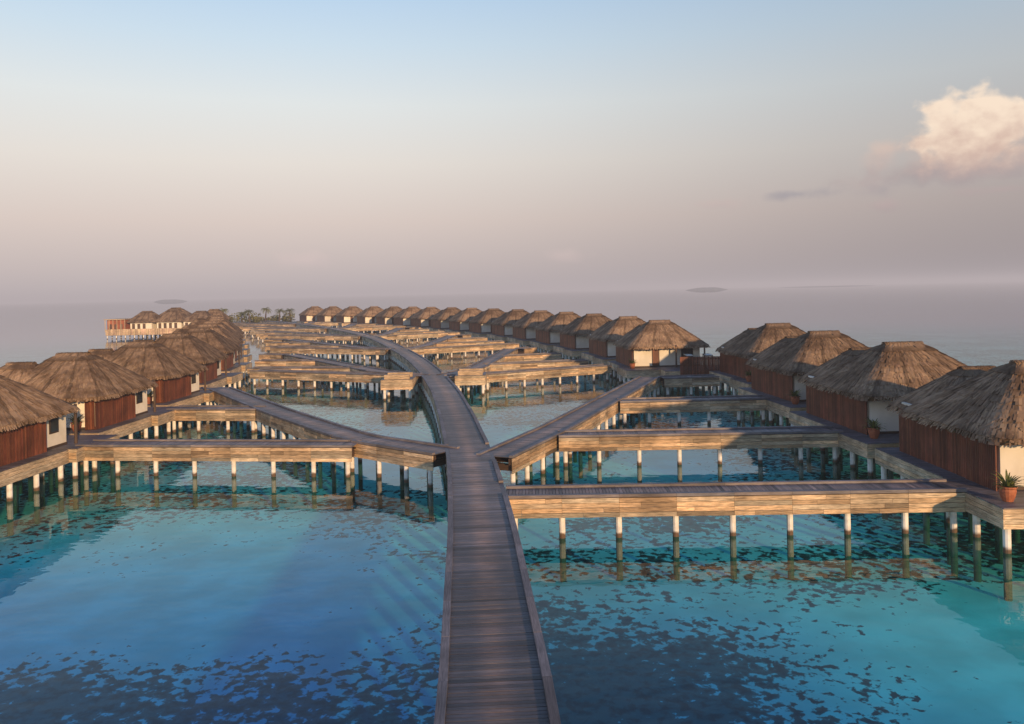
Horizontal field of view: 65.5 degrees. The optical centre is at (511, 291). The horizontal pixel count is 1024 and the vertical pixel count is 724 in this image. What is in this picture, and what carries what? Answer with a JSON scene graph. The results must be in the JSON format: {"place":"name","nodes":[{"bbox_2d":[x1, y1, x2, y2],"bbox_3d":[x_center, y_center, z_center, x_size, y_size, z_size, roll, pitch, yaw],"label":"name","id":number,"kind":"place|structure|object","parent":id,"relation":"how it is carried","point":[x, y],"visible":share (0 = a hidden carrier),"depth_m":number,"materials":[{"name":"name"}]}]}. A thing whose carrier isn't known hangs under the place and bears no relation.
{"place":"outdoors","nodes":[
{"label":"outdoors","id":0,"kind":"place"},
{"bbox_2d":[155,299,184,301],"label":"distant island","id":1,"kind":"structure","parent":0,"point":[174,300],"depth_m":2984.12,"materials":[{"name":"grey"}]},
{"bbox_2d":[0,376,1023,723],"bbox_3d":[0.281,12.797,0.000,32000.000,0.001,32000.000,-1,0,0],"label":"seabed","id":2,"kind":"structure","parent":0,"point":[176,606],"depth_m":32.87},
{"bbox_2d":[0,375,119,535],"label":"thatched villa","id":3,"kind":"object","parent":2,"relation":"on","point":[36,442],"visible":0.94,"depth_m":47.11,"materials":[{"name":"brown plant"}]},
{"bbox_2d":[49,417,58,434],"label":"doors and windows","id":4,"kind":"structure","parent":3,"relation":"in","point":[53,423],"depth_m":48.95,"materials":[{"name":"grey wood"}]},
{"bbox_2d":[0,352,183,487],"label":"thatched villa","id":5,"kind":"object","parent":2,"relation":"on","point":[107,397],"visible":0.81,"depth_m":57.63,"materials":[{"name":"brown plant"}]},
{"bbox_2d":[66,415,87,431],"bbox_3d":[-30.224,9.099,55.062,1.687,1.175,1.675,-1,0,-28],"label":"potted plant","id":6,"kind":"object","parent":5,"relation":"on","point":[79,422],"visible":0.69,"depth_m":55.08,"materials":[{"name":"green plant"}]},
{"bbox_2d":[136,391,142,403],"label":"doors and windows","id":7,"kind":"structure","parent":5,"relation":"in","point":[139,397],"depth_m":62.15,"materials":[{"name":"grey wood"}]},
{"bbox_2d":[82,341,228,438],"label":"thatched villa","id":8,"kind":"object","parent":2,"relation":"on","point":[174,374],"visible":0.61,"depth_m":71.51,"materials":[{"name":"brown plant"}]},
{"bbox_2d":[147,391,152,403],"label":"potted plant","id":9,"kind":"object","parent":8,"relation":"on","point":[149,398],"visible":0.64,"depth_m":68.63,"materials":[{"name":"green plant"}]},
{"bbox_2d":[191,374,195,383],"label":"doors and windows","id":10,"kind":"structure","parent":8,"relation":"in","point":[193,377],"depth_m":75.71,"materials":[{"name":"grey wood"}]},
{"bbox_2d":[104,307,230,338],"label":"overwater restaurant","id":11,"kind":"structure","parent":2,"relation":"on","point":[152,323],"depth_m":225.41,"materials":[{"name":"brown plant"}]},
{"bbox_2d":[133,333,242,405],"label":"thatched villa","id":12,"kind":"object","parent":2,"relation":"on","point":[210,357],"visible":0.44,"depth_m":86.85,"materials":[{"name":"brown plant"}]},
{"bbox_2d":[155,328,251,385],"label":"thatched villa","id":13,"kind":"object","parent":2,"relation":"on","point":[221,343],"visible":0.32,"depth_m":101.39,"materials":[{"name":"brown plant"}]},
{"bbox_2d":[189,315,221,324],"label":"thatched villa","id":14,"kind":"object","parent":2,"relation":"on","point":[209,317],"visible":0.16,"depth_m":174.93,"materials":[{"name":"brown plant"}]},
{"bbox_2d":[172,324,251,368],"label":"thatched villa","id":15,"kind":"object","parent":2,"relation":"on","point":[229,336],"visible":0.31,"depth_m":116.40,"materials":[{"name":"brown plant"}]},
{"bbox_2d":[181,321,249,354],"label":"thatched villa","id":16,"kind":"object","parent":2,"relation":"on","point":[245,351],"visible":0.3,"depth_m":131.36,"materials":[{"name":"brown plant"}]},
{"bbox_2d":[166,405,265,438],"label":"villa jetty","id":17,"kind":"object","parent":2,"relation":"on","point":[226,413],"visible":0.77,"depth_m":64.36,"materials":[{"name":"brown wood"}]},
{"bbox_2d":[75,439,361,508],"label":"villa jetty","id":18,"kind":"object","parent":2,"relation":"on","point":[273,451],"visible":0.96,"depth_m":48.59,"materials":[{"name":"brown wood"}]},
{"bbox_2d":[193,316,245,343],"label":"thatched villa","id":19,"kind":"object","parent":2,"relation":"on","point":[244,340],"visible":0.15,"depth_m":161.34,"materials":[{"name":"brown wood"}]},
{"bbox_2d":[190,318,249,348],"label":"thatched villa","id":20,"kind":"object","parent":2,"relation":"on","point":[233,327],"visible":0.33,"depth_m":146.25,"materials":[{"name":"brown wood"}]},
{"bbox_2d":[239,326,271,329],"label":"villa jetty","id":21,"kind":"object","parent":2,"relation":"on","point":[241,328],"visible":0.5,"depth_m":240.64,"materials":[{"name":"brown wood"}]},
{"bbox_2d":[250,330,269,337],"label":"villa jetty","id":22,"kind":"object","parent":2,"relation":"on","point":[255,332],"visible":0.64,"depth_m":210.46,"materials":[{"name":"brown wood"}]},
{"bbox_2d":[232,322,295,326],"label":"branch boardwalk","id":23,"kind":"structure","parent":2,"relation":"on","point":[291,325],"depth_m":264.22,"materials":[{"name":"brown wood"}]},
{"bbox_2d":[235,324,294,326],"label":"villa jetty","id":24,"kind":"object","parent":2,"relation":"on","point":[285,325],"visible":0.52,"depth_m":260.83,"materials":[{"name":"brown wood"}]},
{"bbox_2d":[243,327,294,334],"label":"villa jetty","id":25,"kind":"object","parent":2,"relation":"on","point":[245,330],"visible":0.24,"depth_m":229.45,"materials":[{"name":"brown wood"}]},
{"bbox_2d":[256,332,290,340],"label":"villa jetty","id":26,"kind":"object","parent":2,"relation":"on","point":[260,333],"visible":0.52,"depth_m":197.91,"materials":[{"name":"brown wood"}]},
{"bbox_2d":[264,339,282,345],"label":"villa jetty","id":27,"kind":"object","parent":2,"relation":"on","point":[273,340],"visible":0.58,"depth_m":166.70,"materials":[{"name":"brown wood"}]},
{"bbox_2d":[259,353,288,359],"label":"villa jetty","id":28,"kind":"object","parent":2,"relation":"on","point":[272,356],"visible":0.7,"depth_m":123.78,"materials":[{"name":"brown wood"}]},
{"bbox_2d":[243,325,326,333],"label":"branch boardwalk","id":29,"kind":"structure","parent":2,"relation":"on","point":[322,329],"depth_m":227.67,"materials":[{"name":"brown wood"}]},
{"bbox_2d":[266,342,309,352],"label":"villa jetty","id":30,"kind":"object","parent":2,"relation":"on","point":[285,343],"visible":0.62,"depth_m":154.03,"materials":[{"name":"brown wood"}]},
{"bbox_2d":[251,328,326,333],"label":"villa jetty","id":31,"kind":"object","parent":2,"relation":"on","point":[312,330],"visible":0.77,"depth_m":219.95,"materials":[{"name":"brown wood"}]},
{"bbox_2d":[260,334,317,342],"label":"villa jetty","id":32,"kind":"object","parent":2,"relation":"on","point":[265,336],"visible":0.22,"depth_m":186.55,"materials":[{"name":"brown wood"}]},
{"bbox_2d":[255,359,323,384],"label":"villa jetty","id":33,"kind":"object","parent":2,"relation":"on","point":[283,362],"visible":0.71,"depth_m":111.45,"materials":[{"name":"brown wood"}]},
{"bbox_2d":[247,366,362,397],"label":"villa jetty","id":34,"kind":"object","parent":2,"relation":"on","point":[329,368],"visible":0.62,"depth_m":99.74,"materials":[{"name":"brown wood"}]},
{"bbox_2d":[265,345,344,356],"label":"villa jetty","id":35,"kind":"object","parent":2,"relation":"on","point":[268,349],"visible":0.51,"depth_m":143.46,"materials":[{"name":"brown wood"}]},
{"bbox_2d":[296,306,323,322],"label":"thatched villa","id":36,"kind":"object","parent":2,"relation":"on","point":[307,315],"visible":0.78,"depth_m":282.37,"materials":[{"name":"brown wood"}]},
{"bbox_2d":[268,335,361,344],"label":"villa jetty","id":37,"kind":"object","parent":2,"relation":"on","point":[319,337],"visible":0.77,"depth_m":178.12,"materials":[{"name":"brown wood"}]},
{"bbox_2d":[266,330,365,344],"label":"branch boardwalk","id":38,"kind":"structure","parent":2,"relation":"on","point":[357,338],"depth_m":182.16,"materials":[{"name":"brown wood"}]},
{"bbox_2d":[309,322,344,327],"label":"villa jetty","id":39,"kind":"object","parent":2,"relation":"on","point":[330,324],"visible":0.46,"depth_m":258.05,"materials":[{"name":"brown wood"}]},
{"bbox_2d":[316,306,343,326],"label":"thatched villa","id":40,"kind":"object","parent":2,"relation":"on","point":[328,314],"visible":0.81,"depth_m":271.38,"materials":[{"name":"brown wood"}]},
{"bbox_2d":[270,347,391,360],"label":"villa jetty","id":41,"kind":"object","parent":2,"relation":"on","point":[327,350],"visible":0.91,"depth_m":135.09,"materials":[{"name":"brown wood"}]},
{"bbox_2d":[249,369,420,410],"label":"villa jetty","id":42,"kind":"object","parent":2,"relation":"on","point":[314,376],"visible":0.81,"depth_m":92.45,"materials":[{"name":"brown wood"}]},
{"bbox_2d":[283,339,395,360],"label":"branch boardwalk","id":43,"kind":"structure","parent":2,"relation":"on","point":[339,345],"depth_m":139.16,"materials":[{"name":"brown wood"}]},
{"bbox_2d":[333,306,362,327],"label":"thatched villa","id":44,"kind":"object","parent":2,"relation":"on","point":[346,316],"visible":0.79,"depth_m":260.39,"materials":[{"name":"brown wood"}]},
{"bbox_2d":[338,323,357,327],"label":"branch boardwalk","id":45,"kind":"structure","parent":2,"relation":"on","point":[350,325],"depth_m":232.91,"materials":[{"name":"grey wood"}]},
{"bbox_2d":[284,353,429,408],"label":"branch boardwalk","id":46,"kind":"structure","parent":2,"relation":"on","point":[327,362],"depth_m":96.89,"materials":[{"name":"brown wood"}]},
{"bbox_2d":[356,306,383,323],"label":"thatched villa","id":47,"kind":"object","parent":2,"relation":"on","point":[367,315],"visible":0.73,"depth_m":249.39,"materials":[{"name":"brown wood"}]},
{"bbox_2d":[341,325,403,333],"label":"villa jetty","id":48,"kind":"object","parent":2,"relation":"on","point":[380,328],"visible":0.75,"depth_m":219.01,"materials":[{"name":"brown wood"}]},
{"bbox_2d":[352,325,392,331],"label":"villa jetty","id":49,"kind":"object","parent":2,"relation":"on","point":[371,326],"visible":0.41,"depth_m":229.32,"materials":[{"name":"brown wood"}]},
{"bbox_2d":[375,306,402,330],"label":"thatched villa","id":50,"kind":"object","parent":2,"relation":"on","point":[384,316],"visible":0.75,"depth_m":238.50,"materials":[{"name":"brown wood"}]},
{"bbox_2d":[381,372,415,418],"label":"rest platform","id":51,"kind":"structure","parent":2,"relation":"on","point":[398,380],"depth_m":81.59,"materials":[{"name":"brown wood"}]},
{"bbox_2d":[392,306,420,326],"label":"thatched villa","id":52,"kind":"object","parent":2,"relation":"on","point":[403,316],"visible":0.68,"depth_m":227.64,"materials":[{"name":"brown wood"}]},
{"bbox_2d":[260,320,560,723],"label":"boardwalk","id":53,"kind":"structure","parent":2,"relation":"on","point":[494,666],"depth_m":24.05,"materials":[{"name":"brown wood"}]},
{"bbox_2d":[399,329,428,331],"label":"villa jetty","id":54,"kind":"object","parent":2,"relation":"on","point":[405,330],"visible":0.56,"depth_m":198.32,"materials":[{"name":"brown wood"}]},
{"bbox_2d":[373,332,457,342],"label":"villa jetty","id":55,"kind":"object","parent":2,"relation":"on","point":[414,336],"visible":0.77,"depth_m":175.74,"materials":[{"name":"brown wood"}]},
{"bbox_2d":[391,330,443,340],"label":"villa jetty","id":56,"kind":"object","parent":2,"relation":"on","point":[412,332],"visible":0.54,"depth_m":186.20,"materials":[{"name":"brown wood"}]},
{"bbox_2d":[407,307,440,328],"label":"thatched villa","id":57,"kind":"object","parent":2,"relation":"on","point":[420,319],"visible":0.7,"depth_m":215.54,"materials":[{"name":"brown wood"}]},
{"bbox_2d":[427,307,460,331],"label":"thatched villa","id":58,"kind":"object","parent":2,"relation":"on","point":[439,321],"visible":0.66,"depth_m":202.81,"materials":[{"name":"brown plant"}]},
{"bbox_2d":[405,343,518,358],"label":"villa jetty","id":59,"kind":"object","parent":2,"relation":"on","point":[422,351],"visible":0.87,"depth_m":132.84,"materials":[{"name":"brown wood"}]},
{"bbox_2d":[445,308,481,333],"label":"thatched villa","id":60,"kind":"object","parent":2,"relation":"on","point":[458,323],"visible":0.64,"depth_m":189.83,"materials":[{"name":"brown plant"}]},
{"bbox_2d":[457,334,470,337],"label":"villa jetty","id":61,"kind":"object","parent":2,"relation":"on","point":[463,335],"visible":0.53,"depth_m":168.91,"materials":[{"name":"brown wood"}]},
{"bbox_2d":[445,337,486,341],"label":"villa jetty","id":62,"kind":"object","parent":2,"relation":"on","point":[467,339],"visible":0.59,"depth_m":155.40,"materials":[{"name":"brown wood"}]},
{"bbox_2d":[433,340,503,353],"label":"villa jetty","id":63,"kind":"object","parent":2,"relation":"on","point":[439,344],"visible":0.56,"depth_m":143.14,"materials":[{"name":"brown wood"}]},
{"bbox_2d":[455,368,486,412],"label":"rest platform","id":64,"kind":"structure","parent":2,"relation":"on","point":[463,376],"depth_m":84.06,"materials":[{"name":"brown wood"}]},
{"bbox_2d":[465,308,504,340],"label":"thatched villa","id":65,"kind":"object","parent":2,"relation":"on","point":[480,325],"visible":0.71,"depth_m":176.57,"materials":[{"name":"brown plant"}]},
{"bbox_2d":[487,309,528,342],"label":"thatched villa","id":66,"kind":"object","parent":2,"relation":"on","point":[502,329],"visible":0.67,"depth_m":164.11,"materials":[{"name":"brown plant"}]},
{"bbox_2d":[515,346,536,353],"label":"villa jetty","id":67,"kind":"object","parent":2,"relation":"on","point":[523,350],"visible":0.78,"depth_m":125.64,"materials":[{"name":"brown wood"}]},
{"bbox_2d":[444,364,611,408],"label":"villa jetty","id":68,"kind":"object","parent":2,"relation":"on","point":[524,375],"visible":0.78,"depth_m":90.41,"materials":[{"name":"brown wood"}]},
{"bbox_2d":[507,310,553,348],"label":"thatched villa","id":69,"kind":"object","parent":2,"relation":"on","point":[524,332],"visible":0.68,"depth_m":149.96,"materials":[{"name":"brown wood"}]},
{"bbox_2d":[504,352,560,361],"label":"villa jetty","id":70,"kind":"object","parent":2,"relation":"on","point":[534,356],"visible":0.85,"depth_m":112.34,"materials":[{"name":"brown wood"}]},
{"bbox_2d":[483,359,588,393],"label":"villa jetty","id":71,"kind":"object","parent":2,"relation":"on","point":[502,366],"visible":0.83,"depth_m":100.19,"materials":[{"name":"brown wood"}]},
{"bbox_2d":[530,312,580,355],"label":"thatched villa","id":72,"kind":"object","parent":2,"relation":"on","point":[547,334],"visible":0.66,"depth_m":136.53,"materials":[{"name":"brown wood"}]},
{"bbox_2d":[476,376,660,484],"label":"branch boardwalk","id":73,"kind":"structure","parent":2,"relation":"on","point":[525,450],"depth_m":53.55,"materials":[{"name":"brown wood"}]},
{"bbox_2d":[553,313,610,359],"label":"thatched villa","id":74,"kind":"object","parent":2,"relation":"on","point":[574,341],"visible":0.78,"depth_m":122.52,"materials":[{"name":"brown plant"}]},
{"bbox_2d":[581,316,645,387],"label":"thatched villa","id":75,"kind":"object","parent":2,"relation":"on","point":[604,338],"visible":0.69,"depth_m":107.46,"materials":[{"name":"brown plant"}]},
{"bbox_2d":[607,319,711,396],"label":"thatched villa","id":76,"kind":"object","parent":2,"relation":"on","point":[650,346],"visible":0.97,"depth_m":91.25,"materials":[{"name":"brown plant"}]},
{"bbox_2d":[628,360,637,368],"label":"potted plant","id":77,"kind":"object","parent":76,"relation":"on","point":[632,364],"visible":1,"depth_m":89.79,"materials":[{"name":"green plant"}]},
{"bbox_2d":[652,348,692,365],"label":"doors and windows","id":78,"kind":"structure","parent":76,"relation":"in","point":[655,353],"depth_m":91.05,"materials":[{"name":"red wood"}]},
{"bbox_2d":[660,374,719,415],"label":"villa jetty","id":79,"kind":"object","parent":2,"relation":"on","point":[668,381],"visible":0.86,"depth_m":79.55,"materials":[{"name":"brown wood"}]},
{"bbox_2d":[617,395,769,428],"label":"villa jetty","id":80,"kind":"object","parent":2,"relation":"on","point":[707,404],"visible":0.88,"depth_m":63.36,"materials":[{"name":"brown wood"}]},
{"bbox_2d":[656,353,730,396],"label":"screened sun deck","id":81,"kind":"structure","parent":2,"relation":"on","point":[698,366],"depth_m":86.11,"materials":[{"name":"brown wood"}]},
{"bbox_2d":[558,425,842,483],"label":"villa jetty","id":82,"kind":"object","parent":2,"relation":"on","point":[800,438],"visible":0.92,"depth_m":48.83,"materials":[{"name":"brown wood"}]},
{"bbox_2d":[506,478,966,581],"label":"villa jetty","id":83,"kind":"object","parent":2,"relation":"on","point":[789,499],"visible":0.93,"depth_m":34.64,"materials":[{"name":"brown wood"}]},
{"bbox_2d":[709,323,806,423],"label":"thatched villa","id":84,"kind":"object","parent":2,"relation":"on","point":[737,352],"visible":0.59,"depth_m":79.02,"materials":[{"name":"brown plant"}]},
{"bbox_2d":[743,370,750,381],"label":"potted plant","id":85,"kind":"object","parent":84,"relation":"on","point":[748,377],"visible":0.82,"depth_m":74.97,"materials":[{"name":"green plant"}]},
{"bbox_2d":[738,330,897,457],"bbox_3d":[25.319,7.870,65.672,10.546,9.350,13.039,-1,0,-4],"label":"thatched villa","id":86,"kind":"object","parent":2,"relation":"on","point":[780,368],"visible":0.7,"depth_m":63.62,"materials":[{"name":"brown plant"}]},
{"bbox_2d":[786,389,800,403],"bbox_3d":[21.424,7.963,60.527,1.675,1.175,1.687,-1,0,31],"label":"potted plant","id":87,"kind":"object","parent":86,"relation":"on","point":[795,398],"visible":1,"depth_m":60.20,"materials":[{"name":"green plant"}]},
{"bbox_2d":[789,341,966,508],"bbox_3d":[24.921,7.879,51.676,10.546,9.350,13.039,-1,0,-3],"label":"thatched villa","id":88,"kind":"object","parent":2,"relation":"on","point":[848,390],"visible":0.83,"depth_m":49.33,"materials":[{"name":"brown plant"}]},
{"bbox_2d":[863,417,886,438],"bbox_3d":[20.968,7.963,46.470,1.564,1.196,1.556,-1,0,16],"label":"potted plant","id":89,"kind":"object","parent":88,"relation":"on","point":[874,429],"visible":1,"depth_m":46.20,"materials":[{"name":"green plant"}]},
{"bbox_2d":[875,360,1023,600],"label":"thatched villa","id":90,"kind":"object","parent":2,"relation":"on","point":[961,426],"visible":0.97,"depth_m":36.53,"materials":[{"name":"brown plant"}]},
{"bbox_2d":[990,470,1023,501],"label":"potted plant","id":91,"kind":"object","parent":90,"relation":"on","point":[1008,487],"visible":1,"depth_m":32.44,"materials":[{"name":"green plant"}]},
{"bbox_2d":[0,281,1023,401],"bbox_3d":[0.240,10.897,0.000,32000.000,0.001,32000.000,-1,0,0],"label":"sea water","id":92,"kind":"structure","parent":0,"point":[973,323],"depth_m":354.88,"materials":[{"name":"liquid"}]},
{"bbox_2d":[209,387,459,521],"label":"branch boardwalk","id":93,"kind":"structure","parent":92,"relation":"in","point":[403,453],"depth_m":51.40,"materials":[{"name":"brown wood"}]},
{"bbox_2d":[369,327,404,344],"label":"branch boardwalk","id":94,"kind":"structure","parent":92,"relation":"in","point":[392,331],"depth_m":186.62,"materials":[{"name":"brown wood"}]},
{"bbox_2d":[400,335,456,357],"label":"branch boardwalk","id":95,"kind":"structure","parent":92,"relation":"in","point":[431,344],"depth_m":142.67,"materials":[{"name":"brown wood"}]},
{"bbox_2d":[437,348,517,403],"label":"branch boardwalk","id":96,"kind":"structure","parent":92,"relation":"in","point":[498,356],"depth_m":98.89,"materials":[{"name":"brown wood"}]},
{"bbox_2d":[0,0,1023,302],"label":"sky","id":97,"kind":"structure","parent":0,"point":[150,149],"materials":[{"name":"blue"}]},
{"bbox_2d":[689,287,727,289],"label":"distant island","id":98,"kind":"structure","parent":0,"point":[709,288],"depth_m":2983.37,"materials":[{"name":"grey"}]},
{"bbox_2d":[780,285,876,287],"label":"distant island","id":99,"kind":"structure","parent":0,"point":[831,286],"depth_m":3991.34,"materials":[{"name":"grey"}]},
{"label":"sand island","id":100,"kind":"structure","parent":0,"visible":0},
{"bbox_2d":[243,309,253,322],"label":"palm tree","id":101,"kind":"object","parent":100,"relation":"on","point":[248,311],"visible":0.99,"depth_m":299.71,"materials":[{"name":"green plant"}]},
{"bbox_2d":[229,313,295,322],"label":"shrub thicket","id":102,"kind":"object","parent":100,"relation":"on","point":[256,318],"visible":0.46,"depth_m":305.27,"materials":[{"name":"green plant"}]},
{"bbox_2d":[261,307,271,320],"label":"palm tree","id":103,"kind":"object","parent":100,"relation":"on","point":[266,309],"visible":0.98,"depth_m":302.91,"materials":[{"name":"green plant"}]},
{"bbox_2d":[275,309,284,320],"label":"palm tree","id":104,"kind":"object","parent":100,"relation":"on","point":[281,310],"visible":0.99,"depth_m":301.80,"materials":[{"name":"green plant"}]},
{"bbox_2d":[285,308,295,321],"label":"palm tree","id":105,"kind":"object","parent":100,"relation":"on","point":[289,310],"visible":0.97,"depth_m":304.67,"materials":[{"name":"green plant"}]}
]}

